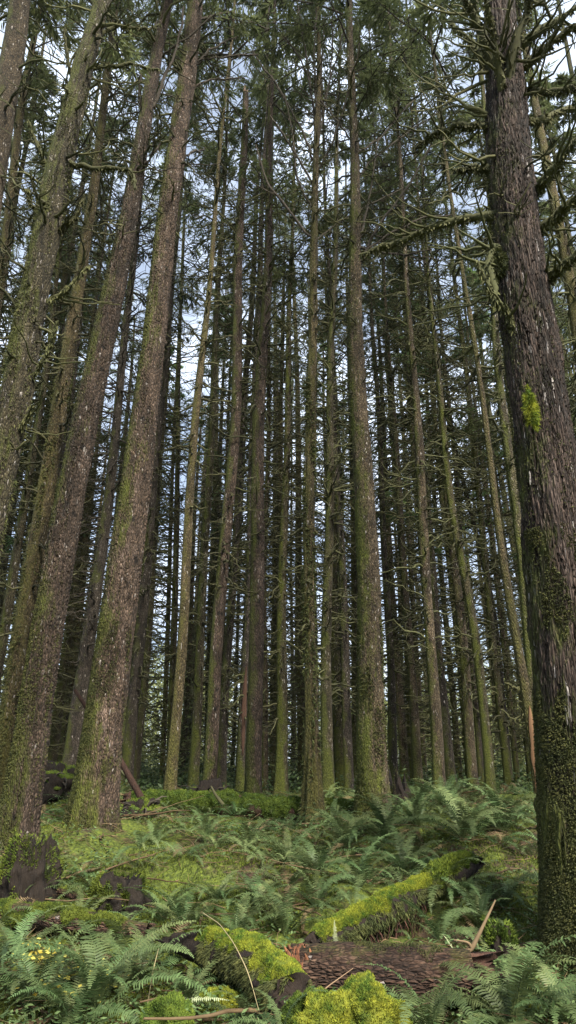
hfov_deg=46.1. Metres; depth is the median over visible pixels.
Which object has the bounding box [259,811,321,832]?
sword fern
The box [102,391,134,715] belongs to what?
distant spruce
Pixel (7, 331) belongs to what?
distant spruce
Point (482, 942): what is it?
sword fern
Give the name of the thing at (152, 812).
sword fern
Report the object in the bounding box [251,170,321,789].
distant spruce
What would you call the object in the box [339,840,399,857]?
sword fern
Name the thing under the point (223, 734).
spruce tree
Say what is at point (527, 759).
hemlock tree
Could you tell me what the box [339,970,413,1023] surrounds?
mossy boulder
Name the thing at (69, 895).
fallen branch
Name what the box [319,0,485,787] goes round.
spruce tree
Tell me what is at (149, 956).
sword fern
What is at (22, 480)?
distant spruce
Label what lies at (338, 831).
sword fern
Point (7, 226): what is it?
spruce tree
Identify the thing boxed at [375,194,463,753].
distant spruce
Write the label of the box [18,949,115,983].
sword fern
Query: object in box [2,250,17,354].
distant spruce
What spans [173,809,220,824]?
sword fern
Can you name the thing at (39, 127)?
spruce tree
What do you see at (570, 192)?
distant spruce
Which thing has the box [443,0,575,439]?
spruce tree
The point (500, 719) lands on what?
spruce tree
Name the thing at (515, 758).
distant spruce
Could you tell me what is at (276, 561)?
distant spruce
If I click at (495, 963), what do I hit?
sword fern
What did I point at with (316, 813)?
sword fern
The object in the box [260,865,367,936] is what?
sword fern
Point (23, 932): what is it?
sword fern
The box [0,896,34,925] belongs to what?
sword fern
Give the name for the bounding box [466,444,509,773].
distant spruce
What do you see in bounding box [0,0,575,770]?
sky
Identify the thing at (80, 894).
sword fern
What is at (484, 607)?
distant spruce
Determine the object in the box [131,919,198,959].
sword fern
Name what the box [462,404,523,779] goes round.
distant spruce
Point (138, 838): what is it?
sword fern
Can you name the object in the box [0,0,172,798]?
spruce tree
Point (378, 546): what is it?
distant spruce
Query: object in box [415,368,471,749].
distant spruce
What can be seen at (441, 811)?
sword fern
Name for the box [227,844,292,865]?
sword fern
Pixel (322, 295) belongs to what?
distant spruce
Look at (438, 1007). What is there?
sword fern
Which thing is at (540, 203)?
distant spruce
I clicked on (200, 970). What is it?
sword fern
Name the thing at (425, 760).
distant spruce
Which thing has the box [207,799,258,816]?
sword fern
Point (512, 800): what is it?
sword fern
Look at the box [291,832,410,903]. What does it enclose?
sword fern
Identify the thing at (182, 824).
sword fern
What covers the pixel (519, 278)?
spruce tree
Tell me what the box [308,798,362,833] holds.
sword fern
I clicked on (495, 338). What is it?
spruce tree
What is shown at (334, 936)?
fern frond
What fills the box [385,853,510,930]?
sword fern
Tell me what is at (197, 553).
distant spruce
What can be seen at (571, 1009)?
sword fern
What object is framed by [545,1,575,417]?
spruce tree
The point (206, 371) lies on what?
hemlock tree
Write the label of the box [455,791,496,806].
sword fern
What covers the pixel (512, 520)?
distant spruce
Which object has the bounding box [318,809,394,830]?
sword fern
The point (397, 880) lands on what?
sword fern
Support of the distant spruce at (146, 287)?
on the ground
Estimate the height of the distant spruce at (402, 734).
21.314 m
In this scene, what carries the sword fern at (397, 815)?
on the ground
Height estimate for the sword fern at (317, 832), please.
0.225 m
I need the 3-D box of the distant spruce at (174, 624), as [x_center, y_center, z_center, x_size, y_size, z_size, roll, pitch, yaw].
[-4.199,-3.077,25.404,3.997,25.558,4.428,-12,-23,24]
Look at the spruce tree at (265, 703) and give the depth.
22.65 m
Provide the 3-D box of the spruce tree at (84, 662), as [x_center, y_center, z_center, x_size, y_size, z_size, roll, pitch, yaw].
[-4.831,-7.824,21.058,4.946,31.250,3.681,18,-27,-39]
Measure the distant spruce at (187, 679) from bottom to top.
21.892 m
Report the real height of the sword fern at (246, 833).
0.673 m
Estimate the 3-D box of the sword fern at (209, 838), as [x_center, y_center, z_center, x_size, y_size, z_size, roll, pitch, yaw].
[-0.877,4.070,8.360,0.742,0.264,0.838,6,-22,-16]
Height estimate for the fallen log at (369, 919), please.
1.012 m
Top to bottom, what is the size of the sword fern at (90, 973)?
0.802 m
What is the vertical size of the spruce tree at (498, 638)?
31.500 m
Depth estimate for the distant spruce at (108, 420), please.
46.93 m
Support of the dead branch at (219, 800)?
on the fallen log at (280, 805)
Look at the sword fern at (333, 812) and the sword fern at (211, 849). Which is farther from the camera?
the sword fern at (333, 812)
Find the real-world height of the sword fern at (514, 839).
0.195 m
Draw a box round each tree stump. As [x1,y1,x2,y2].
[0,827,66,902]
[83,869,154,919]
[388,765,411,810]
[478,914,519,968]
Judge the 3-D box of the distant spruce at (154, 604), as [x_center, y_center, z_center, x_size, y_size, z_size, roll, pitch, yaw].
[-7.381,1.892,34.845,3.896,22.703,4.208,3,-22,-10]
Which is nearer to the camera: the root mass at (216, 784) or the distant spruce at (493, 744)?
the root mass at (216, 784)
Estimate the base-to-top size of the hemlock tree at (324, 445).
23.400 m
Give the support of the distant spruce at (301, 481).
on the ground
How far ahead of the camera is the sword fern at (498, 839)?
8.06 m
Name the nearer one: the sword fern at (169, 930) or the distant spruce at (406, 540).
the sword fern at (169, 930)
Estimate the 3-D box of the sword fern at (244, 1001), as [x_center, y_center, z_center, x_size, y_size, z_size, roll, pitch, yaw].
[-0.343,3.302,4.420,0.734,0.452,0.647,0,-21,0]
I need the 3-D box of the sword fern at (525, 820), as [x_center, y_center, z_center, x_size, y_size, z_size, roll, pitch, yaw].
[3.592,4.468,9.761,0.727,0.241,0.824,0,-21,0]
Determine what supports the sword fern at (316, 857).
on the ground
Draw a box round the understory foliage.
[0,400,528,788]
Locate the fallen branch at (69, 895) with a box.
[55,887,86,902]
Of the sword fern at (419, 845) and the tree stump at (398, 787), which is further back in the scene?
the tree stump at (398, 787)
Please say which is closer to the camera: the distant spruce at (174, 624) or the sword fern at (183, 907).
the sword fern at (183, 907)
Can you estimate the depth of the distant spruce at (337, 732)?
22.71 m
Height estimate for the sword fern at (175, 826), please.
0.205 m
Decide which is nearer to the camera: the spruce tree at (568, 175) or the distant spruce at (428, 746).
the spruce tree at (568, 175)
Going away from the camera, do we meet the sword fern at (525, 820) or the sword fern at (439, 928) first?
the sword fern at (439, 928)
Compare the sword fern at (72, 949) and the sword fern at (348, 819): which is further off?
the sword fern at (348, 819)
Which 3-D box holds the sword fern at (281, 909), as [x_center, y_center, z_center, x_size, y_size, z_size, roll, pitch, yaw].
[0.001,3.716,6.062,1.118,0.717,0.992,0,-21,0]
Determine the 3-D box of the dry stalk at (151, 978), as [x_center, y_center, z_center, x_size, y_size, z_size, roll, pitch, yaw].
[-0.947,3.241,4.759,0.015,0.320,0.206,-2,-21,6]
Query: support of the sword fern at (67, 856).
on the ground
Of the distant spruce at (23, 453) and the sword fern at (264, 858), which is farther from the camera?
the distant spruce at (23, 453)
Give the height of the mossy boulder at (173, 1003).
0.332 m
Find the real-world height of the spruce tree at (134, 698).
31.250 m
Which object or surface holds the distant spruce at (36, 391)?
on the ground
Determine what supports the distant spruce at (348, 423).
on the ground
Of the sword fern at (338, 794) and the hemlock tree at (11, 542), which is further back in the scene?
the hemlock tree at (11, 542)
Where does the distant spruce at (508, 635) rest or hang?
on the ground
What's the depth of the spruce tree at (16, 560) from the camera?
17.47 m
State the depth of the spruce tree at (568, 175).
22.33 m
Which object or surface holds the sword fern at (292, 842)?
on the ground
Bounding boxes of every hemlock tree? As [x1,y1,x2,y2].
[0,221,102,700]
[111,347,201,775]
[179,283,249,751]
[289,316,378,771]
[347,201,478,755]
[395,303,481,785]
[445,266,531,786]
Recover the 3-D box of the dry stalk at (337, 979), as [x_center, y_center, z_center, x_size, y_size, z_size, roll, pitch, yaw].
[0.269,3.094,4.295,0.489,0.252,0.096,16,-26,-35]
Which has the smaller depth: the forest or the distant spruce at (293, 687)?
the distant spruce at (293, 687)
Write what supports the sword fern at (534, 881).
on the ground
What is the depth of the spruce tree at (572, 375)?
24.28 m
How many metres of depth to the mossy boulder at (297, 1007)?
4.03 m
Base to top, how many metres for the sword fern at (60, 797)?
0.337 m
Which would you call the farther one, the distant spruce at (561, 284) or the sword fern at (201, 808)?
the distant spruce at (561, 284)
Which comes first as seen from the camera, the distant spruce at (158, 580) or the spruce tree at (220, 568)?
the spruce tree at (220, 568)
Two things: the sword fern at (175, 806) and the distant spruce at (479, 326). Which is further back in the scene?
the distant spruce at (479, 326)
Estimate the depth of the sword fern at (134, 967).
5.09 m
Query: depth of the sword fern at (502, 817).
8.78 m
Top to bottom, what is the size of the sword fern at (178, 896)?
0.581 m
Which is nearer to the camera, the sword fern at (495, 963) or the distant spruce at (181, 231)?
the sword fern at (495, 963)
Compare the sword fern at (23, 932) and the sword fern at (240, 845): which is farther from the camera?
the sword fern at (240, 845)
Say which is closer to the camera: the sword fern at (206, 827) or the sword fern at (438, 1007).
the sword fern at (438, 1007)
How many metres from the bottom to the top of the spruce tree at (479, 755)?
31.250 m
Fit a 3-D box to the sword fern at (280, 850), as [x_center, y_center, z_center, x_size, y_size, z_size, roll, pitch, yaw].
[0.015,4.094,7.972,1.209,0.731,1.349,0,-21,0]
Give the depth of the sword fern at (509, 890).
6.68 m
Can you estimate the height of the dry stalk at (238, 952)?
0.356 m
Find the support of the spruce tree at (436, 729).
on the ground
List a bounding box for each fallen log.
[0,898,159,947]
[120,788,353,821]
[284,940,511,1005]
[303,850,486,943]
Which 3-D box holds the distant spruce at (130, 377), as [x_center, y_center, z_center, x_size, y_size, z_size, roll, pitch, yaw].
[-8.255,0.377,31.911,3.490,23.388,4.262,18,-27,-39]
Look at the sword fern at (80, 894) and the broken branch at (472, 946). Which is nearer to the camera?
the broken branch at (472, 946)
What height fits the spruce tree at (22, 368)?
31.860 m
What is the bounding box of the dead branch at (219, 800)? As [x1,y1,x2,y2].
[210,786,223,805]
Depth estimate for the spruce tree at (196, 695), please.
19.55 m
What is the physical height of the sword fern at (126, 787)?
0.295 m
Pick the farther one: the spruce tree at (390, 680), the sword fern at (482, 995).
the spruce tree at (390, 680)
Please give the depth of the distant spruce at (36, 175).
27.62 m
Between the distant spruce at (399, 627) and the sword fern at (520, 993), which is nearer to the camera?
the sword fern at (520, 993)
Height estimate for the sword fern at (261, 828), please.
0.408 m
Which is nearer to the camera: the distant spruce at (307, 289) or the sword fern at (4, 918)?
the sword fern at (4, 918)
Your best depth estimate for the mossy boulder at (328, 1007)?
3.91 m
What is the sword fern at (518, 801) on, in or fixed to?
on the ground
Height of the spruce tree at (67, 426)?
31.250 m
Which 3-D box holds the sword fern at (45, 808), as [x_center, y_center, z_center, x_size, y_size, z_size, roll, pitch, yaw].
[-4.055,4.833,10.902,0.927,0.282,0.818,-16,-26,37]
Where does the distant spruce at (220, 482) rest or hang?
on the ground
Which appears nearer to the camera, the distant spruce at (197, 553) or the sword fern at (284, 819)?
the sword fern at (284, 819)
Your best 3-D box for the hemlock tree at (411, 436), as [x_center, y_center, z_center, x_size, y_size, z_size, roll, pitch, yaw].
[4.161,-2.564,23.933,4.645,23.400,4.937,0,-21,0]
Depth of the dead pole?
10.83 m
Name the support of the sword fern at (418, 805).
on the ground
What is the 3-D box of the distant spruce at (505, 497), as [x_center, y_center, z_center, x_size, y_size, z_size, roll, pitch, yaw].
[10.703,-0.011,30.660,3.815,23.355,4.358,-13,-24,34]
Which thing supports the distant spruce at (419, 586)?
on the ground
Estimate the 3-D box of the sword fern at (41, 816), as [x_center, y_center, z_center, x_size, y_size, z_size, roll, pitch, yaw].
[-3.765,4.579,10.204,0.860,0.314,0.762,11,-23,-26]
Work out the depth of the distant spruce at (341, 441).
30.00 m
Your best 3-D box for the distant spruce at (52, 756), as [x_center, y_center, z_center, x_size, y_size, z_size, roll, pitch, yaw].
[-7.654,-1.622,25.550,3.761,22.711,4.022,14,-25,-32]
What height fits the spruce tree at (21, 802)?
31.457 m
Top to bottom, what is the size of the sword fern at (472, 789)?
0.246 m
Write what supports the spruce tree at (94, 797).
on the ground
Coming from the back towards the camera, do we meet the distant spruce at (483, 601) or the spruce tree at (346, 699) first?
the distant spruce at (483, 601)
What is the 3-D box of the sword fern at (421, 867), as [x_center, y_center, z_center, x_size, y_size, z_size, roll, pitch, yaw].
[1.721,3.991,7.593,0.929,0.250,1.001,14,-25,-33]
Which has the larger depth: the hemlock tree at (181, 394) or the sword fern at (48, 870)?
the hemlock tree at (181, 394)
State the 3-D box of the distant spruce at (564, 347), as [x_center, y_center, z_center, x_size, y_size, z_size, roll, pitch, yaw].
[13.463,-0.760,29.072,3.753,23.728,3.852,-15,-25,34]
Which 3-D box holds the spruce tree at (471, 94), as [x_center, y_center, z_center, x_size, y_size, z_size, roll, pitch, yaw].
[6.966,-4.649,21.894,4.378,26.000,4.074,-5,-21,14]
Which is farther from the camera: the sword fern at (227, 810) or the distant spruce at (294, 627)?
the distant spruce at (294, 627)
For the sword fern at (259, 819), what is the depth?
9.93 m
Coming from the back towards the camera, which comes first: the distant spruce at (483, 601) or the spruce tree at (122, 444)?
the distant spruce at (483, 601)
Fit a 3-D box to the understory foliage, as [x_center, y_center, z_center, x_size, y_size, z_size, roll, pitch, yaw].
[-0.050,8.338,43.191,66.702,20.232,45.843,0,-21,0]
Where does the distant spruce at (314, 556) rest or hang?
on the ground
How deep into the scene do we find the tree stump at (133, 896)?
6.62 m
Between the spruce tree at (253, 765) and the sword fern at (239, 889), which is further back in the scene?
the spruce tree at (253, 765)
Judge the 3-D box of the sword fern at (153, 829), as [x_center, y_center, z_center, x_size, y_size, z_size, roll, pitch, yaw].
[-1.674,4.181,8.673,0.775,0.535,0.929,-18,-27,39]
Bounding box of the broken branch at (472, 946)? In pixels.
[454,900,495,951]
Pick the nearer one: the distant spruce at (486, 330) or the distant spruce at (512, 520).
the distant spruce at (486, 330)
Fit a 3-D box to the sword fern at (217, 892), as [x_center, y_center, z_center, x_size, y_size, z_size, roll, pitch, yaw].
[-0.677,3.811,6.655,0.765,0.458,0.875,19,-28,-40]
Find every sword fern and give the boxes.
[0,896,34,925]
[0,905,93,970]
[0,920,215,1023]
[0,927,133,1010]
[0,953,52,989]
[3,943,143,1023]
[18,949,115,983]
[25,860,75,902]
[36,886,124,948]
[40,808,64,818]
[41,804,64,817]
[41,817,63,826]
[42,943,96,963]
[44,873,127,900]
[47,793,69,799]
[60,850,78,863]
[63,858,111,883]
[67,932,167,968]
[70,910,157,947]
[90,912,211,1012]
[102,850,170,868]
[112,830,174,860]
[117,884,214,928]
[121,785,147,793]
[121,817,193,843]
[122,814,176,829]
[131,806,169,816]
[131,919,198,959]
[132,958,250,1014]
[133,884,244,930]
[141,842,197,855]
[144,842,223,866]
[153,823,192,833]
[161,801,189,811]
[163,806,254,844]
[166,818,200,833]
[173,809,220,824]
[173,894,300,937]
[176,799,233,813]
[176,870,261,923]
[184,967,241,993]
[186,829,239,849]
[188,845,233,856]
[193,988,273,1023]
[194,822,239,834]
[203,836,278,854]
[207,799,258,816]
[213,817,279,845]
[217,816,289,833]
[217,872,300,928]
[218,805,261,816]
[226,989,327,1023]
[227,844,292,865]
[230,814,297,835]
[233,881,342,938]
[240,823,336,867]
[240,862,342,907]
[248,815,302,830]
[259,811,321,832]
[259,830,317,842]
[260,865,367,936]
[262,832,362,877]
[266,840,323,853]
[277,938,304,948]
[291,807,398,864]
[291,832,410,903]
[294,842,361,864]
[297,824,346,840]
[298,783,343,795]
[305,812,354,823]
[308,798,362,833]
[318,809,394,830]
[323,790,349,798]
[325,863,393,884]
[333,793,434,847]
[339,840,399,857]
[346,829,448,880]
[360,963,510,1023]
[368,803,432,823]
[369,866,421,892]
[377,780,474,843]
[385,839,460,856]
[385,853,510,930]
[386,918,410,940]
[387,896,482,948]
[389,830,438,844]
[396,774,497,815]
[399,782,536,856]
[403,851,446,876]
[407,784,439,794]
[409,788,473,803]
[415,935,575,1023]
[422,961,543,1023]
[423,803,472,815]
[428,819,487,832]
[430,876,526,932]
[432,926,534,960]
[434,791,492,804]
[437,781,535,838]
[450,871,538,921]
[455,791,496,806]
[456,782,484,792]
[460,827,536,847]
[462,942,554,982]
[468,943,575,1023]
[472,781,529,800]
[478,779,531,792]
[483,797,533,804]
[485,834,535,846]
[490,835,537,855]
[496,795,533,807]
[501,802,534,815]
[501,831,536,845]
[515,867,537,883]
[516,815,534,826]
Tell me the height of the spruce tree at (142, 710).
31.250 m
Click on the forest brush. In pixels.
(142, 782)
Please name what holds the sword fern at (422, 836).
on the ground
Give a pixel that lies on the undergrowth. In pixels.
(137, 989)
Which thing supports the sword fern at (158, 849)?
on the ground
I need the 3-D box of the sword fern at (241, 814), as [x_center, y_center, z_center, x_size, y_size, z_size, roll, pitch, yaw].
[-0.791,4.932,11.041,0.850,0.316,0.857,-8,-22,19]
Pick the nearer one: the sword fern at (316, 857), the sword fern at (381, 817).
the sword fern at (316, 857)
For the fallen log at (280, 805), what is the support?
on the ground
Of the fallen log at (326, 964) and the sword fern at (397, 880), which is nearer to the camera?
the fallen log at (326, 964)
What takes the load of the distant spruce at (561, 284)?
on the ground
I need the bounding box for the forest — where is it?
[1,643,524,771]
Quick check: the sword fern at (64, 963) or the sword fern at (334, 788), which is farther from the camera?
the sword fern at (334, 788)
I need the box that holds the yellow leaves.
[12,937,137,1004]
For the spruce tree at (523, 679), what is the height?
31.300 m
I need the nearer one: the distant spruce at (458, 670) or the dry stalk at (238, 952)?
the dry stalk at (238, 952)
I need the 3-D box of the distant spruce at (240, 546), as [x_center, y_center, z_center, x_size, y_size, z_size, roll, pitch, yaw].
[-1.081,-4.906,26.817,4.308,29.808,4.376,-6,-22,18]
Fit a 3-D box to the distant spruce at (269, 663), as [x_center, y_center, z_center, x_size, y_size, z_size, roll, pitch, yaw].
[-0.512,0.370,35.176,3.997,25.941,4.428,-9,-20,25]
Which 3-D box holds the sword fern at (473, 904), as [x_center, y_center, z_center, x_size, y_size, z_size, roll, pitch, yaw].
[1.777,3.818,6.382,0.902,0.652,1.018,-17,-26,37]
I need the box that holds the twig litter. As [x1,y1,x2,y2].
[0,787,575,1023]
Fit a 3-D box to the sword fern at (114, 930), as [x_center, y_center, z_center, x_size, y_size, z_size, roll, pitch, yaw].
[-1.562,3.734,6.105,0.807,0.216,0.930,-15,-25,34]
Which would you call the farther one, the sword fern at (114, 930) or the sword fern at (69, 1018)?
the sword fern at (114, 930)
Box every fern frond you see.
[185,996,229,1002]
[332,920,337,940]
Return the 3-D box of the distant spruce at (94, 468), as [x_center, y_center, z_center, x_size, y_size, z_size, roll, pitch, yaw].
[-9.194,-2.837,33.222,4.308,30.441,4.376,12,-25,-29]
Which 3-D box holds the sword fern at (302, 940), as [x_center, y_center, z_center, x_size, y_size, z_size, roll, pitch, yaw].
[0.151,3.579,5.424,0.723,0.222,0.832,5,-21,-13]
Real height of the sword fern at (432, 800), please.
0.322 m
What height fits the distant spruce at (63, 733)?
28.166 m
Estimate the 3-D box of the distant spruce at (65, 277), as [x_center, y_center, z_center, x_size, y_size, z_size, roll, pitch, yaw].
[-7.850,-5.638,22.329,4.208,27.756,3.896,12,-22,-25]
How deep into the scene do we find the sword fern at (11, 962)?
5.13 m
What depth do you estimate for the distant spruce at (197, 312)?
30.04 m
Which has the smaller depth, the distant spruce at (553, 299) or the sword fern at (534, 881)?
the sword fern at (534, 881)
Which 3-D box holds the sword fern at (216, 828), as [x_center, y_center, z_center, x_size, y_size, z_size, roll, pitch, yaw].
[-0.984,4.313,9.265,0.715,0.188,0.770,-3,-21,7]
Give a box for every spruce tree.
[0,0,101,424]
[0,0,103,560]
[0,0,135,696]
[0,0,166,732]
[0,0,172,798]
[0,0,218,562]
[0,0,229,856]
[0,13,61,571]
[0,136,86,665]
[22,119,145,753]
[57,0,199,766]
[63,0,276,831]
[99,2,239,790]
[108,73,228,786]
[156,0,307,790]
[160,0,282,789]
[167,85,286,779]
[184,3,322,787]
[185,0,345,793]
[197,0,331,794]
[212,53,311,795]
[226,2,346,796]
[245,0,411,825]
[249,0,453,821]
[271,0,412,796]
[272,0,394,796]
[318,26,425,779]
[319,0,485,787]
[327,7,449,790]
[338,0,472,799]
[345,159,448,779]
[352,0,536,818]
[355,0,575,982]
[358,0,506,798]
[358,51,523,771]
[360,2,510,792]
[382,54,514,791]
[391,109,526,793]
[438,78,575,749]
[439,0,558,722]
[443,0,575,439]
[510,205,575,430]
[528,63,575,433]
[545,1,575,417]
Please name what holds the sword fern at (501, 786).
on the ground
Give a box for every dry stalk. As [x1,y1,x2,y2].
[147,944,159,1002]
[203,913,258,1009]
[326,968,352,987]
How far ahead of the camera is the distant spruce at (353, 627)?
25.95 m
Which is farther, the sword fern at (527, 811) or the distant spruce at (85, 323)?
the distant spruce at (85, 323)
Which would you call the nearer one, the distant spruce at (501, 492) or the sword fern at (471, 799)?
the sword fern at (471, 799)
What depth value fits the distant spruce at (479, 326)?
27.45 m
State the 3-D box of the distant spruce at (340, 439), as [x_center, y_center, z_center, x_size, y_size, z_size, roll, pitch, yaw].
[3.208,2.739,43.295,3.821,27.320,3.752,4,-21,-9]
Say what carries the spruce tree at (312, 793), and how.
on the ground
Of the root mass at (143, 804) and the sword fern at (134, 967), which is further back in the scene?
the root mass at (143, 804)
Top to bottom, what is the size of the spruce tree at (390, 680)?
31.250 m
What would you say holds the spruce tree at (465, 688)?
on the ground
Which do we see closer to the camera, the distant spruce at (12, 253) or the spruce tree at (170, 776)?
the spruce tree at (170, 776)
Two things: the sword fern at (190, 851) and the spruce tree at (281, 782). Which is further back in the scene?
the spruce tree at (281, 782)
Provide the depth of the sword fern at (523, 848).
7.84 m
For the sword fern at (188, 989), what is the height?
0.532 m
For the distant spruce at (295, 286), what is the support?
on the ground
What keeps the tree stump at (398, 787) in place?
on the ground
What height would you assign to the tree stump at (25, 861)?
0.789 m
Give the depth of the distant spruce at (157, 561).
41.09 m
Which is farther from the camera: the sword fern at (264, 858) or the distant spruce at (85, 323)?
the distant spruce at (85, 323)
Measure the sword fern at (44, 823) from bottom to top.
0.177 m
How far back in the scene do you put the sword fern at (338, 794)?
13.49 m
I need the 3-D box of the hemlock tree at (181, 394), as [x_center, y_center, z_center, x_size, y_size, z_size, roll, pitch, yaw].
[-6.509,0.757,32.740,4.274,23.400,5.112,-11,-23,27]
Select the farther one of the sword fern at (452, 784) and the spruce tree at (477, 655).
the spruce tree at (477, 655)
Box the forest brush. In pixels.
[120,752,533,798]
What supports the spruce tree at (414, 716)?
on the ground
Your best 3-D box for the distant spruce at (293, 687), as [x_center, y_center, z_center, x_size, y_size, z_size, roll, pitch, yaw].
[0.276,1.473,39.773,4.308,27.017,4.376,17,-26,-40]
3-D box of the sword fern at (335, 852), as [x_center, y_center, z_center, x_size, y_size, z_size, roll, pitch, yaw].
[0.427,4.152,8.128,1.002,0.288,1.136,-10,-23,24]
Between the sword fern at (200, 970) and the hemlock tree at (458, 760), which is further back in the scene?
the hemlock tree at (458, 760)
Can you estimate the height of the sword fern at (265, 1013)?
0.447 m
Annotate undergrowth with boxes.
[0,787,575,1023]
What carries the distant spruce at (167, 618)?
on the ground
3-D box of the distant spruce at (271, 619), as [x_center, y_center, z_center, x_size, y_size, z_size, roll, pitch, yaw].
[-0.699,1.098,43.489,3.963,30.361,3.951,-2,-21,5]
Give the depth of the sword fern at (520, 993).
4.32 m
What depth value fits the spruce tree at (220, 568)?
15.56 m
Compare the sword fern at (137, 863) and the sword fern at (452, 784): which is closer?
the sword fern at (137, 863)
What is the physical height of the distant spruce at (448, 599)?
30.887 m
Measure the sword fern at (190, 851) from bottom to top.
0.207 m
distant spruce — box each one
[0,51,111,694]
[0,93,47,569]
[0,156,96,698]
[0,183,92,610]
[0,238,59,685]
[0,242,88,666]
[0,295,10,378]
[1,426,32,683]
[2,235,140,749]
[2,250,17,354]
[48,229,143,761]
[57,272,138,761]
[58,180,135,762]
[60,217,145,653]
[82,406,117,627]
[90,317,142,710]
[98,285,183,741]
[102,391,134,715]
[110,156,193,748]
[122,414,179,764]
[125,383,180,718]
[140,205,220,788]
[142,173,231,760]
[144,451,170,748]
[157,392,220,783]
[171,398,224,762]
[179,311,224,770]
[180,259,271,758]
[182,265,246,752]
[184,263,249,772]
[198,121,303,789]
[218,407,270,779]
[229,281,287,751]
[233,382,291,749]
[238,255,337,785]
[245,306,302,758]
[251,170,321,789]
[263,256,305,757]
[264,184,325,785]
[265,337,302,769]
[267,364,303,756]
[269,340,318,780]
[283,415,318,768]
[286,265,345,734]
[287,256,377,790]
[287,385,324,757]
[297,205,378,673]
[314,284,381,755]
[316,141,387,788]
[316,198,386,707]
[317,368,351,706]
[341,366,387,748]
[344,256,433,784]
[370,310,431,757]
[374,261,430,779]
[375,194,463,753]
[380,260,455,742]
[382,471,417,762]
[394,229,504,775]
[395,452,437,770]
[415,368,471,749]
[420,398,475,747]
[428,298,500,775]
[434,231,527,786]
[443,254,521,666]
[451,383,517,760]
[455,118,575,750]
[456,231,523,747]
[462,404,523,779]
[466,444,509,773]
[466,471,524,758]
[482,323,522,739]
[492,443,523,697]
[501,176,575,432]
[540,198,574,410]
[554,236,573,342]
[554,283,575,391]
[559,185,575,334]
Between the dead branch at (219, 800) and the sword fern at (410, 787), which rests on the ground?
the sword fern at (410, 787)
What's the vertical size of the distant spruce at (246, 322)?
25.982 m
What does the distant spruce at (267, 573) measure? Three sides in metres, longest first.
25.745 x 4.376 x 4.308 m
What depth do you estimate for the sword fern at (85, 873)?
7.29 m
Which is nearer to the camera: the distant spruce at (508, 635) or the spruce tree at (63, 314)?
the spruce tree at (63, 314)
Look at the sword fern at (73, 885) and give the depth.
6.82 m
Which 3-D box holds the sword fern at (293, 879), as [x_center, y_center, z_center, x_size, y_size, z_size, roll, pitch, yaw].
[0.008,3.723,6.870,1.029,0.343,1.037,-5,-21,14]
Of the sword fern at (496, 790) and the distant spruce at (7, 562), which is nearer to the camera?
the sword fern at (496, 790)
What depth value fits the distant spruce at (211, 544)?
33.24 m
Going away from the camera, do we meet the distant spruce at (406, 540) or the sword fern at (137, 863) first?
the sword fern at (137, 863)
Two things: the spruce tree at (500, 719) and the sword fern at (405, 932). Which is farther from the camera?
the spruce tree at (500, 719)
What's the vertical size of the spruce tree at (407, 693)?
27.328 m
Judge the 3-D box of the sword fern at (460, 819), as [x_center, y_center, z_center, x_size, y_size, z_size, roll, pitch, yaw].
[2.130,3.945,8.345,1.658,1.155,1.649,0,-21,0]
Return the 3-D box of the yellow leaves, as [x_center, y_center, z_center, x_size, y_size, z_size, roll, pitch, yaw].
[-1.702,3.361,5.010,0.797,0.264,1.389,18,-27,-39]
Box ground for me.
[0,775,575,1023]
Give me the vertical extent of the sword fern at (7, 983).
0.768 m
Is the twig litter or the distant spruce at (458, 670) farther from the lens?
the distant spruce at (458, 670)
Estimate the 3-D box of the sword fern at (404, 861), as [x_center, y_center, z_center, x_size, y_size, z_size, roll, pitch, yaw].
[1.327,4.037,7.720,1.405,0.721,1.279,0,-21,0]
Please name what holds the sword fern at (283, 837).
on the ground
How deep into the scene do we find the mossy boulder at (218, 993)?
4.59 m
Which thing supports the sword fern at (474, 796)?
on the ground
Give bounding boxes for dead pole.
[73,689,143,797]
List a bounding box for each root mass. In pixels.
[42,758,74,806]
[120,796,166,820]
[177,778,228,791]
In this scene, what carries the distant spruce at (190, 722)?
on the ground
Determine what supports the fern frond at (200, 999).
on the ground
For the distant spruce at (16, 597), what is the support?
on the ground
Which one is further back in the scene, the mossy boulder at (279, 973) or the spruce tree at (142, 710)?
the spruce tree at (142, 710)
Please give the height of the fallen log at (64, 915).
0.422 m
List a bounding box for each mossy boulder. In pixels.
[139,990,195,1023]
[155,924,315,1022]
[198,985,241,1022]
[279,986,326,1023]
[291,986,354,1023]
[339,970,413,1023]
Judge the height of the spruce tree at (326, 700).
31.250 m
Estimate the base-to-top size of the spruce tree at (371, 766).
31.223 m
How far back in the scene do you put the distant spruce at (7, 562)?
31.96 m
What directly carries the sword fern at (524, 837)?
on the ground
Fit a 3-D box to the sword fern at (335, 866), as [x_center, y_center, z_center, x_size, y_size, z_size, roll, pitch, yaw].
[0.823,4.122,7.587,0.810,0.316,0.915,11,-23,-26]
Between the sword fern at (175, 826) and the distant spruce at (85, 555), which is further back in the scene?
the distant spruce at (85, 555)
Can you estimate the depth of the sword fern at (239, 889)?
6.56 m
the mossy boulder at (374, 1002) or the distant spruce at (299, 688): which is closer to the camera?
the mossy boulder at (374, 1002)
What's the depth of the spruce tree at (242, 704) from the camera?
20.24 m
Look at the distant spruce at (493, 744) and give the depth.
32.76 m
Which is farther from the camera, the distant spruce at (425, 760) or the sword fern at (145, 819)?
the distant spruce at (425, 760)

